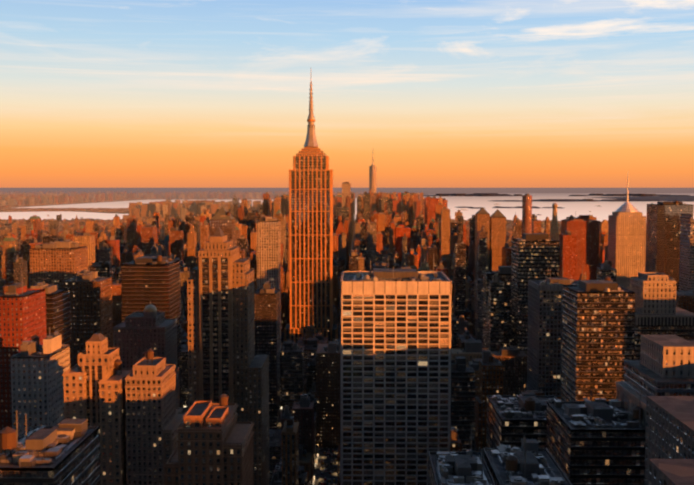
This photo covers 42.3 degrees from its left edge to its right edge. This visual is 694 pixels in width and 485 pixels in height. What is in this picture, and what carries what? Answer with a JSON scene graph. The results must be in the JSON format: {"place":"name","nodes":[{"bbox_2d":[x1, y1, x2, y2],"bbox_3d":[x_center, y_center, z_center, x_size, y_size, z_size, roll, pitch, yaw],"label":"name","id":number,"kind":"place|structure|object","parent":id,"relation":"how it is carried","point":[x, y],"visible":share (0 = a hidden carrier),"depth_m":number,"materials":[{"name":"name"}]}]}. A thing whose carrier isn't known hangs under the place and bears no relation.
{"place":"outdoors","nodes":[
{"label":"outdoors","id":0,"kind":"place"},
{"bbox_2d":[13,211,128,213],"bbox_3d":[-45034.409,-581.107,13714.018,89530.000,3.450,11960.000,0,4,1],"label":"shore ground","id":1,"kind":"structure","parent":0,"point":[73,211],"depth_m":9801.22,"materials":[{"name":"grey"}]},
{"bbox_2d":[0,190,368,219],"bbox_3d":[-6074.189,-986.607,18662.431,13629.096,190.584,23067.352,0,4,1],"label":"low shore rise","id":2,"kind":"structure","parent":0,"point":[141,210],"depth_m":13324.37,"materials":[{"name":"stone"}]},
{"bbox_2d":[280,230,354,484],"bbox_3d":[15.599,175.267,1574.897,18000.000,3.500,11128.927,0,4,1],"label":"island ground","id":3,"kind":"structure","parent":0,"point":[327,475],"depth_m":869.98,"materials":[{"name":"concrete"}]},
{"bbox_2d":[0,278,46,429],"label":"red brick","id":4,"kind":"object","parent":3,"relation":"on","point":[22,312],"visible":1,"depth_m":609.67,"materials":[{"name":"brick"}]},
{"bbox_2d":[11,327,69,435],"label":"building","id":5,"kind":"structure","parent":3,"relation":"on","point":[38,370],"depth_m":528.99,"materials":[{"name":"concrete"}]},
{"bbox_2d":[31,277,70,367],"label":"dark tower","id":6,"kind":"structure","parent":3,"relation":"on","point":[58,309],"depth_m":703.25,"materials":[{"name":"concrete"}]},
{"bbox_2d":[30,239,87,287],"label":"orange block","id":7,"kind":"structure","parent":3,"relation":"on","point":[56,262],"depth_m":1007.86,"materials":[{"name":"concrete"}]},
{"bbox_2d":[61,268,112,367],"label":"brown tower","id":8,"kind":"structure","parent":3,"relation":"on","point":[91,311],"depth_m":770.76,"materials":[{"name":"concrete"}]},
{"bbox_2d":[62,333,185,484],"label":"apartment towers","id":9,"kind":"structure","parent":3,"relation":"on","point":[135,414],"depth_m":452.20,"materials":[{"name":"stone"}]},
{"bbox_2d":[112,301,177,406],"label":"domed hall","id":10,"kind":"structure","parent":3,"relation":"on","point":[137,336],"depth_m":688.00,"materials":[{"name":"stone"}]},
{"bbox_2d":[121,253,181,406],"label":"dark banded tower","id":11,"kind":"structure","parent":3,"relation":"on","point":[146,280],"depth_m":846.67,"materials":[{"name":"stone"}]},
{"bbox_2d":[163,394,253,484],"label":"building","id":12,"kind":"structure","parent":3,"relation":"on","point":[215,443],"depth_m":368.76,"materials":[{"name":"concrete"}]},
{"bbox_2d":[209,207,235,246],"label":"building","id":13,"kind":"structure","parent":3,"relation":"on","point":[223,219],"depth_m":1006.54,"materials":[{"name":"stone"}]},
{"bbox_2d":[184,227,268,484],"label":"deco tower","id":14,"kind":"structure","parent":3,"relation":"on","point":[223,359],"depth_m":607.19,"materials":[{"name":"stone"}]},
{"bbox_2d":[254,281,279,428],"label":"dark slab","id":15,"kind":"structure","parent":3,"relation":"on","point":[267,315],"depth_m":928.68,"materials":[{"name":"glass"}]},
{"bbox_2d":[256,215,280,349],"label":"white tower","id":16,"kind":"structure","parent":3,"relation":"on","point":[269,249],"depth_m":1164.11,"materials":[{"name":"concrete"}]},
{"bbox_2d":[280,427,337,484],"bbox_3d":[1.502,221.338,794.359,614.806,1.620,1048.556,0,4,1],"label":"cars","id":17,"kind":"object","parent":3,"relation":"on","point":[330,472],"visible":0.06,"depth_m":870.04,"materials":[{"name":"metal"}]},
{"bbox_2d":[284,82,337,342],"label":"skyscraper","id":18,"kind":"structure","parent":3,"relation":"on","point":[311,232],"depth_m":1322.97,"materials":[{"name":"stone"}]},
{"bbox_2d":[0,386,645,484],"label":"blocks","id":19,"kind":"structure","parent":3,"relation":"on","point":[532,439],"depth_m":337.42,"materials":[{"name":"concrete"}]},
{"bbox_2d":[0,187,645,329],"bbox_3d":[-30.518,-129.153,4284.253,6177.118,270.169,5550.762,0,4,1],"label":"city","id":20,"kind":"object","parent":3,"relation":"on","point":[403,230],"visible":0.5,"depth_m":2614.47,"materials":[{"name":"concrete"}]},
{"bbox_2d":[316,334,339,447],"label":"avenue block","id":21,"kind":"structure","parent":3,"relation":"on","point":[328,389],"depth_m":929.19,"materials":[{"name":"glass"}]},
{"bbox_2d":[342,182,350,206],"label":"office tower","id":22,"kind":"structure","parent":3,"relation":"on","point":[346,188],"depth_m":4190.81,"materials":[{"name":"concrete"}]},
{"bbox_2d":[13,225,693,484],"bbox_3d":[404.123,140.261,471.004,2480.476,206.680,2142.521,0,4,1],"label":"city","id":23,"kind":"object","parent":3,"relation":"on","point":[487,358],"visible":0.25,"depth_m":930.30,"materials":[{"name":"stone"}]},
{"bbox_2d":[369,152,375,192],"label":"skyscraper","id":24,"kind":"structure","parent":3,"relation":"on","point":[372,175],"depth_m":6289.71,"materials":[{"name":"glass"}]},
{"bbox_2d":[340,253,451,484],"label":"grid tower","id":25,"kind":"structure","parent":3,"relation":"on","point":[395,375],"depth_m":522.15,"materials":[{"name":"concrete"}]},
{"bbox_2d":[440,207,449,278],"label":"slim tower","id":26,"kind":"structure","parent":3,"relation":"on","point":[445,232],"depth_m":2038.75,"materials":[{"name":"concrete"}]},
{"bbox_2d":[475,207,489,281],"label":"skyscraper","id":27,"kind":"structure","parent":3,"relation":"on","point":[482,216],"depth_m":1717.02,"materials":[{"name":"concrete"}]},
{"bbox_2d":[489,209,505,270],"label":"skyscraper","id":28,"kind":"structure","parent":3,"relation":"on","point":[497,230],"depth_m":1717.70,"materials":[{"name":"stone"}]},
{"bbox_2d":[522,194,531,232],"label":"round tower","id":29,"kind":"structure","parent":3,"relation":"on","point":[526,213],"depth_m":2035.79,"materials":[{"name":"stone"}]},
{"bbox_2d":[510,230,559,352],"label":"black glass tower","id":30,"kind":"structure","parent":3,"relation":"on","point":[535,256],"depth_m":920.32,"materials":[{"name":"glass"}]},
{"bbox_2d":[527,268,577,396],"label":"office tower","id":31,"kind":"structure","parent":3,"relation":"on","point":[544,343],"depth_m":763.74,"materials":[{"name":"stone"}]},
{"bbox_2d":[549,203,558,240],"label":"tower","id":32,"kind":"structure","parent":3,"relation":"on","point":[554,216],"depth_m":1569.57,"materials":[{"name":"concrete"}]},
{"bbox_2d":[561,215,600,279],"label":"building","id":33,"kind":"structure","parent":3,"relation":"on","point":[585,229],"depth_m":1639.12,"materials":[{"name":"brick"}]},
{"bbox_2d":[561,272,634,400],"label":"black glass tower","id":34,"kind":"structure","parent":3,"relation":"on","point":[598,325],"depth_m":602.05,"materials":[{"name":"glass"}]},
{"bbox_2d":[608,177,645,289],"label":"skyscraper with spire","id":35,"kind":"structure","parent":3,"relation":"on","point":[626,237],"depth_m":1475.67,"materials":[{"name":"stone"}]},
{"bbox_2d":[615,335,693,425],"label":"edge tower","id":36,"kind":"structure","parent":3,"relation":"on","point":[663,365],"depth_m":377.96,"materials":[{"name":"concrete"}]},
{"bbox_2d":[630,272,693,359],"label":"office building","id":37,"kind":"structure","parent":3,"relation":"on","point":[658,311],"depth_m":684.24,"materials":[{"name":"concrete"}]},
{"bbox_2d":[644,341,693,484],"bbox_3d":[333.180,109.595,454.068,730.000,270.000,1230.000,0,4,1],"label":"neighbour towers","id":38,"kind":"structure","parent":3,"relation":"on","point":[669,447],"depth_m":274.39,"materials":[{"name":"concrete"}]},
{"bbox_2d":[645,200,693,290],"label":"bronze glass tower","id":39,"kind":"structure","parent":3,"relation":"on","point":[662,237],"depth_m":1554.30,"materials":[{"name":"glass"}]},
{"bbox_2d":[679,213,693,290],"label":"building","id":40,"kind":"structure","parent":3,"relation":"on","point":[686,271],"depth_m":1247.82,"materials":[{"name":"stone"}]},
{"bbox_2d":[280,221,355,484],"bbox_3d":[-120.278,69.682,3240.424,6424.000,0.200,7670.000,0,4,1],"label":"street","id":41,"kind":"structure","parent":0,"point":[317,471],"depth_m":885.32,"materials":[{"name":"grey asphalt"}]},
{"bbox_2d":[184,406,317,484],"bbox_3d":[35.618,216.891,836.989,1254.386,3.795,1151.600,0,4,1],"label":"cars","id":42,"kind":"object","parent":41,"relation":"on","point":[315,462],"depth_m":865.55,"materials":[{"name":"grey"}]},
{"bbox_2d":[0,193,693,221],"bbox_3d":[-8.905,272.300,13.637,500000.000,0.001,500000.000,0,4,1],"label":"sea water","id":43,"kind":"structure","parent":0,"point":[603,211],"depth_m":12336.36,"materials":[{"name":"grey liquid"}]},
{"bbox_2d":[0,188,693,189],"bbox_3d":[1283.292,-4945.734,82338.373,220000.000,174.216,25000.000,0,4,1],"label":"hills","id":44,"kind":"structure","parent":0,"point":[288,189],"depth_m":72928.45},
{"bbox_2d":[0,0,693,187],"label":"sky","id":45,"kind":"structure","parent":0,"point":[94,93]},
{"bbox_2d":[1,188,693,207],"bbox_3d":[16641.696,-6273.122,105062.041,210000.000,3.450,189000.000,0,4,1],"label":"shore ground","id":46,"kind":"structure","parent":0,"point":[516,191],"depth_m":63340.82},
{"bbox_2d":[397,193,693,208],"bbox_3d":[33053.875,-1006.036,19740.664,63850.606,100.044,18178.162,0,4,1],"label":"islands","id":47,"kind":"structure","parent":0,"point":[659,197],"depth_m":20093.83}
]}

